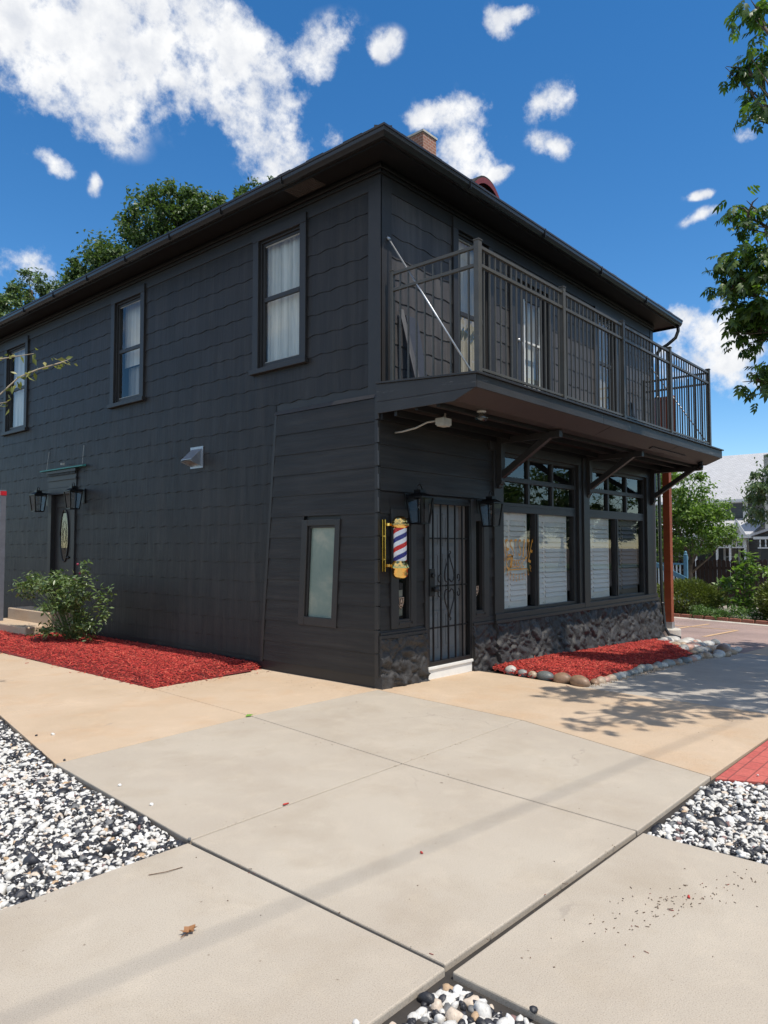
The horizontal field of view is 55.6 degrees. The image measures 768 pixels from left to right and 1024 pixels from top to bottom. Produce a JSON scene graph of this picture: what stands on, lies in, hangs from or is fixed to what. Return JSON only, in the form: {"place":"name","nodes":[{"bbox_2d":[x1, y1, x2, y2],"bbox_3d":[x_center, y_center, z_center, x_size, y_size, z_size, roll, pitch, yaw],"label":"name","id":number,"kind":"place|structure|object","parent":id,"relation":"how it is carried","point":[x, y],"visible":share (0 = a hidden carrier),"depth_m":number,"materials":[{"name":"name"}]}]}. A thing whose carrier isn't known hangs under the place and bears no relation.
{"place":"outdoors","nodes":[
{"label":"outdoors","id":0,"kind":"place"},
{"bbox_2d":[0,653,74,680],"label":"pavement","id":1,"kind":"structure","parent":0,"point":[13,667],"depth_m":9.68,"materials":[{"name":"beige concrete"}]},
{"bbox_2d":[0,671,151,713],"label":"pavement","id":2,"kind":"structure","parent":0,"point":[24,693],"depth_m":8.26,"materials":[{"name":"beige concrete"}]},
{"bbox_2d":[0,719,190,909],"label":"gravel","id":3,"kind":"structure","parent":0,"point":[85,825],"depth_m":4.18,"materials":[{"name":"gravel"}]},
{"bbox_2d":[0,348,77,413],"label":"young tree","id":4,"kind":"object","parent":3,"relation":"on","point":[11,389],"visible":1,"depth_m":7.70,"materials":[{"name":"green plant"}]},
{"bbox_2d":[0,689,248,766],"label":"pavement","id":5,"kind":"structure","parent":0,"point":[83,728],"depth_m":6.75,"materials":[{"name":"beige concrete"}]},
{"bbox_2d":[0,843,444,1023],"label":"pavement","id":6,"kind":"structure","parent":0,"point":[112,947],"depth_m":2.88,"materials":[{"name":"concrete"}]},
{"bbox_2d":[180,924,196,937],"bbox_3d":[-0.824,1.752,3.045,0.050,0.019,0.091,-2,-4,41],"label":"dry leaf","id":7,"kind":"object","parent":6,"relation":"on","point":[187,929],"visible":1,"depth_m":3.06,"materials":[{"name":"plant"}]},
{"bbox_2d":[56,716,400,843],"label":"pavement","id":8,"kind":"structure","parent":0,"point":[232,773],"depth_m":5.22,"materials":[{"name":"concrete"}]},
{"bbox_2d":[154,669,376,715],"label":"pavement","id":9,"kind":"structure","parent":0,"point":[253,692],"depth_m":8.19,"materials":[{"name":"beige concrete"}]},
{"bbox_2d":[0,653,767,1023],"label":"soil bed","id":10,"kind":"object","parent":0,"point":[398,1017],"depth_m":3.00,"materials":[{"name":"soil"}]},
{"bbox_2d":[0,606,72,634],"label":"concrete steps","id":11,"kind":"structure","parent":10,"relation":"on","point":[25,620],"depth_m":13.08,"materials":[{"name":"concrete"}]},
{"bbox_2d":[0,490,6,620],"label":"grey post","id":12,"kind":"object","parent":11,"relation":"on","point":[3,493],"visible":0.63,"depth_m":13.60,"materials":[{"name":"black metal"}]},
{"bbox_2d":[0,630,268,688],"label":"mulch","id":13,"kind":"object","parent":10,"relation":"on","point":[137,653],"visible":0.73,"depth_m":10.01,"materials":[{"name":"wood"}]},
{"bbox_2d":[7,559,116,641],"bbox_3d":[-5.421,1.472,11.960,2.902,1.426,1.068,-2,-4,41],"label":"rose bush","id":14,"kind":"object","parent":13,"relation":"on","point":[74,603],"visible":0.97,"depth_m":11.60,"materials":[{"name":"green plant"}]},
{"bbox_2d":[505,665,516,675],"bbox_3d":[1.664,2.079,9.535,0.183,0.138,0.142,-2,-4,41],"label":"river stone","id":15,"kind":"object","parent":10,"relation":"on","point":[509,668],"visible":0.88,"depth_m":9.48,"materials":[{"name":"stone"}]},
{"bbox_2d":[517,669,527,677],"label":"river stone","id":16,"kind":"object","parent":10,"relation":"on","point":[521,672],"visible":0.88,"depth_m":9.33,"materials":[{"name":"stone"}]},
{"bbox_2d":[528,671,536,678],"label":"river stone","id":17,"kind":"object","parent":10,"relation":"on","point":[533,673],"visible":0.88,"depth_m":9.20,"materials":[{"name":"stone"}]},
{"bbox_2d":[536,671,553,681],"bbox_3d":[2.013,2.054,9.070,0.244,0.146,0.180,-2,-4,41],"label":"river stone","id":18,"kind":"object","parent":10,"relation":"on","point":[543,675],"visible":0.77,"depth_m":9.00,"materials":[{"name":"stone"}]},
{"bbox_2d":[553,672,570,684],"bbox_3d":[2.169,2.035,8.850,0.241,0.168,0.179,-2,-4,41],"label":"river stone","id":19,"kind":"object","parent":10,"relation":"on","point":[562,677],"visible":0.8,"depth_m":8.78,"materials":[{"name":"stone"}]},
{"bbox_2d":[570,675,589,686],"bbox_3d":[2.325,2.025,8.639,0.281,0.171,0.200,-2,-4,41],"label":"river stone","id":20,"kind":"object","parent":10,"relation":"on","point":[579,680],"visible":0.83,"depth_m":8.56,"materials":[{"name":"stone"}]},
{"bbox_2d":[493,639,691,685],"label":"mulch","id":21,"kind":"object","parent":10,"relation":"on","point":[641,650],"visible":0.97,"depth_m":10.50,"materials":[{"name":"wood"}]},
{"bbox_2d":[590,678,599,684],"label":"river stone","id":22,"kind":"object","parent":10,"relation":"on","point":[594,681],"visible":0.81,"depth_m":8.73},
{"bbox_2d":[597,676,605,682],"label":"river stone","id":23,"kind":"object","parent":10,"relation":"on","point":[601,679],"visible":0.62,"depth_m":8.86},
{"bbox_2d":[608,674,616,680],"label":"river stone","id":24,"kind":"object","parent":10,"relation":"on","point":[612,677],"visible":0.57,"depth_m":9.09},
{"bbox_2d":[612,673,622,678],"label":"river stone","id":25,"kind":"object","parent":10,"relation":"on","point":[618,675],"visible":0.48,"depth_m":9.21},
{"bbox_2d":[633,667,642,673],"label":"river stone","id":26,"kind":"object","parent":10,"relation":"on","point":[639,669],"visible":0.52,"depth_m":9.82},
{"bbox_2d":[637,664,649,672],"bbox_3d":[3.568,2.165,10.029,0.157,0.134,0.210,-2,-4,41],"label":"river stone","id":27,"kind":"object","parent":10,"relation":"on","point":[644,667],"visible":0.56,"depth_m":9.97,"materials":[{"name":"stone"}]},
{"bbox_2d":[590,657,716,685],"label":"pea gravel","id":28,"kind":"structure","parent":10,"relation":"on","point":[658,669],"depth_m":9.97,"materials":[{"name":"beige stone"}]},
{"bbox_2d":[654,661,662,668],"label":"river stone","id":29,"kind":"object","parent":10,"relation":"on","point":[659,664],"visible":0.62,"depth_m":10.37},
{"bbox_2d":[662,659,675,666],"bbox_3d":[4.178,2.228,10.688,0.182,0.132,0.201,-2,-4,41],"label":"river stone","id":30,"kind":"object","parent":10,"relation":"on","point":[669,662],"visible":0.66,"depth_m":10.63,"materials":[{"name":"stone"}]},
{"bbox_2d":[680,657,689,662],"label":"river stone","id":31,"kind":"object","parent":10,"relation":"on","point":[685,659],"visible":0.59,"depth_m":11.02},
{"bbox_2d":[688,649,698,654],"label":"river stone","id":32,"kind":"object","parent":10,"relation":"on","point":[693,652],"visible":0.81,"depth_m":12.26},
{"bbox_2d":[700,0,767,414],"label":"ash tree","id":33,"kind":"object","parent":10,"relation":"on","point":[751,319],"visible":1,"depth_m":9.47,"materials":[{"name":"green plant"}]},
{"bbox_2d":[0,0,767,455],"label":"sky","id":34,"kind":"structure","parent":0,"point":[606,124],"materials":[{"name":"blue"}]},
{"bbox_2d":[251,690,520,763],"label":"pavement","id":35,"kind":"structure","parent":0,"point":[399,728],"depth_m":6.70,"materials":[{"name":"concrete"}]},
{"bbox_2d":[191,764,635,971],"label":"pavement","id":36,"kind":"structure","parent":0,"point":[481,869],"depth_m":3.84,"materials":[{"name":"concrete"}]},
{"bbox_2d":[377,671,608,719],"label":"pavement","id":37,"kind":"structure","parent":0,"point":[516,697],"depth_m":8.10,"materials":[{"name":"beige concrete"}]},
{"bbox_2d":[403,720,709,835],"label":"pavement","id":38,"kind":"structure","parent":0,"point":[608,784],"depth_m":5.19,"materials":[{"name":"concrete"}]},
{"bbox_2d":[453,833,767,1023],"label":"pavement","id":39,"kind":"structure","parent":0,"point":[677,973],"depth_m":2.93,"materials":[{"name":"concrete"}]},
{"bbox_2d":[10,672,767,966],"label":"debris","id":40,"kind":"object","parent":39,"relation":"on","point":[580,876],"visible":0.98,"depth_m":3.34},
{"bbox_2d":[523,691,767,780],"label":"pavement","id":41,"kind":"structure","parent":0,"point":[666,731],"depth_m":6.53,"materials":[{"name":"beige concrete"}]},
{"bbox_2d":[584,673,767,713],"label":"pavement","id":42,"kind":"structure","parent":0,"point":[746,697],"depth_m":8.44,"materials":[{"name":"grey concrete"}]},
{"bbox_2d":[647,661,767,686],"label":"pavement","id":43,"kind":"structure","parent":0,"point":[731,673],"depth_m":9.99,"materials":[{"name":"grey concrete"}]},
{"bbox_2d":[674,618,767,653],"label":"parking lot","id":44,"kind":"structure","parent":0,"point":[747,638],"depth_m":16.79,"materials":[{"name":"asphalt"}]},
{"bbox_2d":[677,639,690,642],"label":"river stone","id":45,"kind":"object","parent":44,"relation":"on","point":[684,640],"visible":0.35,"depth_m":13.60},
{"bbox_2d":[681,614,692,617],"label":"edging block","id":46,"kind":"structure","parent":44,"relation":"on","point":[686,615],"depth_m":21.00,"materials":[{"name":"brick"}]},
{"bbox_2d":[693,615,704,618],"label":"edging block","id":47,"kind":"structure","parent":44,"relation":"on","point":[698,616],"depth_m":20.67,"materials":[{"name":"brick"}]},
{"bbox_2d":[693,646,707,651],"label":"river stone","id":48,"kind":"object","parent":44,"relation":"on","point":[698,647],"visible":0.42,"depth_m":12.47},
{"bbox_2d":[675,624,738,636],"bbox_3d":[7.613,2.836,17.718,2.067,0.086,3.880,0,-3,-2],"label":"parking line","id":49,"kind":"object","parent":44,"relation":"on","point":[713,628],"visible":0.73,"depth_m":17.52,"materials":[{"name":"paint"}]},
{"bbox_2d":[705,616,716,619],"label":"edging block","id":50,"kind":"structure","parent":44,"relation":"on","point":[709,617],"depth_m":20.36,"materials":[{"name":"brick"}]},
{"bbox_2d":[711,639,719,644],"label":"river stone","id":51,"kind":"object","parent":44,"relation":"on","point":[716,641],"visible":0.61,"depth_m":13.90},
{"bbox_2d":[674,617,767,625],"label":"kerb","id":52,"kind":"structure","parent":44,"relation":"on","point":[723,621],"depth_m":19.87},
{"bbox_2d":[717,617,728,620],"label":"edging block","id":53,"kind":"structure","parent":44,"relation":"on","point":[722,619],"depth_m":20.03,"materials":[{"name":"brick"}]},
{"bbox_2d":[729,618,741,622],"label":"edging block","id":54,"kind":"structure","parent":44,"relation":"on","point":[735,620],"depth_m":19.72,"materials":[{"name":"brick"}]},
{"bbox_2d":[742,619,754,623],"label":"edging block","id":55,"kind":"structure","parent":44,"relation":"on","point":[748,621],"depth_m":19.39,"materials":[{"name":"brick"}]},
{"bbox_2d":[755,620,767,624],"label":"edging block","id":56,"kind":"structure","parent":44,"relation":"on","point":[761,622],"depth_m":19.06,"materials":[{"name":"brick"}]},
{"bbox_2d":[697,653,767,668],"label":"pavement","id":57,"kind":"structure","parent":0,"point":[749,660],"depth_m":11.45,"materials":[{"name":"grey concrete"}]},
{"bbox_2d":[702,652,712,657],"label":"river stone","id":58,"kind":"object","parent":57,"relation":"on","point":[707,654],"visible":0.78,"depth_m":11.70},
{"bbox_2d":[712,652,723,657],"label":"river stone","id":59,"kind":"object","parent":57,"relation":"on","point":[717,655],"visible":0.83,"depth_m":11.82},
{"bbox_2d":[713,649,725,656],"bbox_3d":[5.519,2.341,11.985,0.201,0.146,0.254,-2,-4,41],"label":"river stone","id":60,"kind":"object","parent":57,"relation":"on","point":[720,651],"visible":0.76,"depth_m":11.92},
{"bbox_2d":[716,644,730,652],"bbox_3d":[5.685,2.319,12.185,0.261,0.221,0.392,-2,-4,41],"label":"river stone","id":61,"kind":"object","parent":57,"relation":"on","point":[725,648],"visible":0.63,"depth_m":12.07,"materials":[{"name":"stone"}]},
{"bbox_2d":[715,740,767,784],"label":"brick paving","id":62,"kind":"structure","parent":0,"point":[749,767],"depth_m":5.30,"materials":[{"name":"brick"}]},
{"bbox_2d":[722,605,767,620],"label":"garden bed","id":63,"kind":"object","parent":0,"point":[725,606],"visible":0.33,"depth_m":24.51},
{"bbox_2d":[657,577,730,613],"bbox_3d":[9.145,2.588,21.946,2.527,1.312,1.848,-2,-4,41],"label":"juniper bush","id":64,"kind":"object","parent":63,"relation":"on","point":[708,594],"visible":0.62,"depth_m":21.43,"materials":[{"name":"green plant"}]},
{"bbox_2d":[684,604,716,616],"bbox_3d":[9.111,2.851,21.015,1.144,0.464,1.214,-2,-4,41],"label":"weed clump","id":65,"kind":"object","parent":63,"relation":"on","point":[698,608],"visible":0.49,"depth_m":20.92,"materials":[{"name":"green plant"}]},
{"bbox_2d":[655,471,752,600],"bbox_3d":[11.059,0.830,26.904,4.598,5.313,3.277,-2,-4,41],"label":"ash tree","id":66,"kind":"object","parent":63,"relation":"on","point":[696,511],"visible":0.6,"depth_m":26.22,"materials":[{"name":"green plant"}]},
{"bbox_2d":[696,608,738,620],"bbox_3d":[9.415,2.845,20.490,1.248,0.412,1.164,-2,-4,41],"label":"weed clump","id":67,"kind":"object","parent":63,"relation":"on","point":[721,613],"visible":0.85,"depth_m":20.31,"materials":[{"name":"green plant"}]},
{"bbox_2d":[711,550,767,618],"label":"green leafy shrub","id":68,"kind":"object","parent":63,"relation":"on","point":[742,581],"visible":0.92,"depth_m":20.51,"materials":[{"name":"green plant"}]},
{"bbox_2d":[725,604,767,620],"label":"weed clump","id":69,"kind":"object","parent":63,"relation":"on","point":[755,615],"visible":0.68,"depth_m":19.81,"materials":[{"name":"green plant"}]},
{"bbox_2d":[736,454,767,527],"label":"ash tree","id":70,"kind":"object","parent":63,"relation":"on","point":[759,488],"visible":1,"depth_m":22.09,"materials":[{"name":"green plant"}]},
{"bbox_2d":[752,579,767,618],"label":"juniper bush","id":71,"kind":"object","parent":63,"relation":"on","point":[761,593],"visible":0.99,"depth_m":19.54,"materials":[{"name":"green plant"}]},
{"bbox_2d":[743,647,767,655],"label":"pavement","id":72,"kind":"structure","parent":0,"point":[762,651],"depth_m":12.77,"materials":[{"name":"beige concrete"}]},
{"bbox_3d":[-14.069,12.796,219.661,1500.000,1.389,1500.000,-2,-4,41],"label":"ground","id":73,"kind":"structure","parent":0,"visible":0},
{"bbox_2d":[0,267,55,317],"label":"broadleaf tree","id":74,"kind":"object","parent":73,"relation":"on","point":[25,295],"visible":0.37,"depth_m":23.50,"materials":[{"name":"green plant"}]},
{"bbox_2d":[39,238,108,294],"bbox_3d":[-9.668,-3.148,24.440,4.518,11.877,2.905,1,-3,-16],"label":"broadleaf tree","id":75,"kind":"object","parent":73,"relation":"on","point":[68,275],"visible":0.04,"depth_m":23.92,"materials":[{"name":"green plant"}]},
{"bbox_2d":[58,177,244,287],"bbox_3d":[-7.079,-4.383,25.874,8.460,14.474,5.768,1,-3,-27],"label":"broadleaf tree","id":76,"kind":"object","parent":73,"relation":"on","point":[190,205],"visible":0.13,"depth_m":24.49,"materials":[{"name":"green plant"}]},
{"bbox_2d":[232,175,272,196],"bbox_3d":[-3.821,-4.688,26.055,3.616,15.083,2.915,0,-3,-6],"label":"broadleaf tree","id":77,"kind":"object","parent":73,"relation":"on","point":[242,189],"visible":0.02,"depth_m":25.92,"materials":[{"name":"green plant"}]},
{"bbox_2d":[0,122,723,689],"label":"barbershop building","id":78,"kind":"structure","parent":73,"relation":"on","point":[252,342],"depth_m":10.18,"materials":[{"name":"wood"}]},
{"bbox_2d":[0,335,29,435],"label":"window","id":79,"kind":"structure","parent":78,"relation":"in","point":[14,422],"depth_m":15.45,"materials":[{"name":"black glass"}]},
{"bbox_2d":[29,487,47,511],"bbox_3d":[-6.567,-0.243,13.896,0.243,0.482,0.322,-2,-4,41],"label":"wall lantern","id":80,"kind":"object","parent":78,"relation":"attached to","point":[37,492],"depth_m":13.85,"materials":[{"name":"black metal"}]},
{"bbox_2d":[46,468,77,605],"bbox_3d":[-6.008,0.491,13.619,1.200,2.550,0.160,-2,-4,41],"label":"side door","id":81,"kind":"structure","parent":78,"relation":"in","point":[59,481],"depth_m":13.69,"materials":[{"name":"black wood"}]},
{"bbox_2d":[63,482,85,509],"bbox_3d":[-5.499,-0.288,12.962,0.243,0.482,0.322,-2,-4,41],"label":"wall lantern","id":82,"kind":"object","parent":78,"relation":"attached to","point":[72,488],"depth_m":12.92,"materials":[{"name":"black metal"}]},
{"bbox_2d":[107,283,145,408],"bbox_3d":[-4.287,-2.762,12.278,1.130,1.940,0.195,-2,-4,41],"label":"window","id":83,"kind":"structure","parent":78,"relation":"in","point":[119,302],"depth_m":12.47,"materials":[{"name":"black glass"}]},
{"bbox_2d":[181,446,203,468],"bbox_3d":[-2.841,-0.812,10.752,0.320,0.320,0.192,-2,-4,41],"label":"vent hood","id":84,"kind":"object","parent":78,"relation":"attached to","point":[193,458],"visible":1,"depth_m":10.73,"materials":[{"name":"metal"}]},
{"bbox_2d":[249,211,308,375],"bbox_3d":[-1.359,-2.869,9.734,1.130,1.970,0.223,-2,-4,41],"label":"window","id":85,"kind":"structure","parent":78,"relation":"in","point":[279,309],"depth_m":9.85,"materials":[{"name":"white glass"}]},
{"bbox_2d":[298,519,340,627],"bbox_3d":[-0.782,0.750,8.983,0.741,1.310,0.082,-2,-4,41],"label":"window","id":86,"kind":"structure","parent":78,"relation":"in","point":[320,539],"depth_m":9.01,"materials":[{"name":"glass"}]},
{"bbox_2d":[382,516,409,578],"bbox_3d":[0.155,0.407,8.353,0.285,0.723,0.222,-2,-4,41],"label":"barber pole","id":87,"kind":"object","parent":78,"relation":"attached to","point":[399,565],"visible":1,"depth_m":8.27,"materials":[{"name":"multicoloured metal"}]},
{"bbox_2d":[389,509,415,628],"bbox_3d":[0.220,0.668,8.642,0.072,1.400,0.460,-2,-4,41],"label":"sidelight window","id":88,"kind":"structure","parent":78,"relation":"in","point":[396,599],"depth_m":8.68,"materials":[{"name":"black wood"}]},
{"bbox_2d":[401,309,426,377],"bbox_3d":[0.393,-1.942,8.705,0.310,0.960,0.320,-2,-4,41],"label":"leaning board","id":89,"kind":"object","parent":78,"relation":"on","point":[412,350],"visible":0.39,"depth_m":8.72,"materials":[{"name":"grey wood"}]},
{"bbox_2d":[404,484,433,524],"bbox_3d":[0.395,-0.094,8.657,0.322,0.481,0.243,-2,-4,41],"label":"wall lantern","id":90,"kind":"object","parent":78,"relation":"attached to","point":[420,494],"depth_m":8.62,"materials":[{"name":"black metal"}]},
{"bbox_2d":[395,413,450,433],"bbox_3d":[0.461,-1.034,8.533,0.657,0.211,0.185,-1,-3,24],"label":"junction box","id":91,"kind":"object","parent":78,"relation":"attached to","point":[443,421],"visible":1,"depth_m":8.42,"materials":[{"name":"metal"}]},
{"bbox_2d":[428,504,472,679],"bbox_3d":[0.788,0.977,9.371,0.205,2.230,0.965,-2,-4,41],"label":"front door","id":92,"kind":"structure","parent":78,"relation":"in","point":[463,666],"depth_m":9.48,"materials":[{"name":"black metal"}]},
{"bbox_2d":[451,215,494,373],"bbox_3d":[1.181,-2.684,9.978,0.223,2.440,1.030,-2,-4,41],"label":"window","id":93,"kind":"structure","parent":78,"relation":"in","point":[460,241],"depth_m":10.04,"materials":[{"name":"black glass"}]},
{"bbox_2d":[474,513,488,617],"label":"sidelight window","id":94,"kind":"structure","parent":78,"relation":"in","point":[484,531],"depth_m":9.90,"materials":[{"name":"black wood"}]},
{"bbox_2d":[476,491,503,526],"bbox_3d":[1.410,-0.040,9.814,0.322,0.481,0.243,-2,-4,41],"label":"wall lantern","id":95,"kind":"object","parent":78,"relation":"attached to","point":[489,500],"depth_m":9.77,"materials":[{"name":"black metal"}]},
{"bbox_2d":[508,266,552,394],"bbox_3d":[2.194,-2.459,11.155,0.229,2.280,1.260,-2,-4,41],"label":"balcony door","id":96,"kind":"structure","parent":78,"relation":"in","point":[513,270],"depth_m":11.35,"materials":[{"name":"brown wood"}]},
{"bbox_2d":[504,453,575,510],"bbox_3d":[2.403,-0.432,11.277,0.075,0.762,2.340,-2,-4,41],"label":"transom window","id":97,"kind":"structure","parent":78,"relation":"in","point":[526,481],"depth_m":11.41,"materials":[{"name":"black wood"}]},
{"bbox_2d":[504,506,577,611],"bbox_3d":[2.397,0.708,11.229,0.127,1.520,2.340,-2,-4,41],"label":"display window","id":98,"kind":"structure","parent":78,"relation":"in","point":[548,560],"depth_m":11.25,"materials":[{"name":"white glass"}]},
{"bbox_2d":[593,306,618,413],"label":"window","id":99,"kind":"structure","parent":78,"relation":"in","point":[599,309],"depth_m":13.38,"materials":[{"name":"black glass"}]},
{"bbox_2d":[590,469,644,516],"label":"transom window","id":100,"kind":"structure","parent":78,"relation":"in","point":[606,492],"depth_m":13.65,"materials":[{"name":"black wood"}]},
{"bbox_2d":[590,512,645,600],"bbox_3d":[4.262,0.807,13.356,0.127,1.520,2.520,-2,-4,41],"label":"display window","id":101,"kind":"structure","parent":78,"relation":"in","point":[624,582],"depth_m":13.28,"materials":[{"name":"white glass"}]},
{"bbox_2d":[697,461,702,469],"bbox_3d":[5.854,-0.855,13.475,0.112,0.150,0.112,-2,-4,41],"label":"security camera","id":102,"kind":"object","parent":78,"relation":"attached to","point":[699,466],"visible":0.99,"depth_m":13.44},
{"bbox_2d":[654,395,680,635],"bbox_3d":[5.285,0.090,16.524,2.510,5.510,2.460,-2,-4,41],"label":"post","id":103,"kind":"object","parent":73,"relation":"on","point":[668,558],"depth_m":16.01,"materials":[{"name":"brown wood"}]},
{"bbox_2d":[656,551,688,601],"bbox_3d":[8.977,2.334,25.369,3.481,2.011,1.133,-2,-4,41],"label":"stair railing","id":104,"kind":"object","parent":73,"relation":"on","point":[676,574],"visible":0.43,"depth_m":24.81,"materials":[{"name":"blue paint"}]},
{"bbox_2d":[655,453,767,597],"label":"pale roofed house","id":105,"kind":"structure","parent":73,"relation":"on","point":[731,473],"depth_m":41.33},
{"bbox_2d":[674,543,689,570],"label":"window","id":106,"kind":"structure","parent":105,"relation":"in","point":[677,543],"depth_m":42.33,"materials":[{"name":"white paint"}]},
{"bbox_2d":[723,542,740,563],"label":"window","id":107,"kind":"structure","parent":105,"relation":"in","point":[734,551],"depth_m":40.39,"materials":[{"name":"white paint"}]},
{"bbox_2d":[656,559,767,606],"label":"picket fence","id":108,"kind":"object","parent":73,"relation":"on","point":[713,574],"visible":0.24,"depth_m":27.12,"materials":[{"name":"brown wood"}]},
{"bbox_2d":[751,454,767,587],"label":"neighbour house","id":109,"kind":"structure","parent":73,"relation":"on","point":[762,535],"depth_m":36.28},
{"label":"gravel bed","id":110,"kind":"structure","parent":73,"relation":"on","visible":0},
{"bbox_2d":[352,983,537,1023],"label":"gravel","id":111,"kind":"structure","parent":110,"relation":"on","point":[480,1009],"depth_m":2.56,"materials":[{"name":"gravel"}]},
{"bbox_2d":[647,774,767,864],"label":"gravel","id":112,"kind":"structure","parent":110,"relation":"on","point":[747,839],"depth_m":4.31,"materials":[{"name":"gravel"}]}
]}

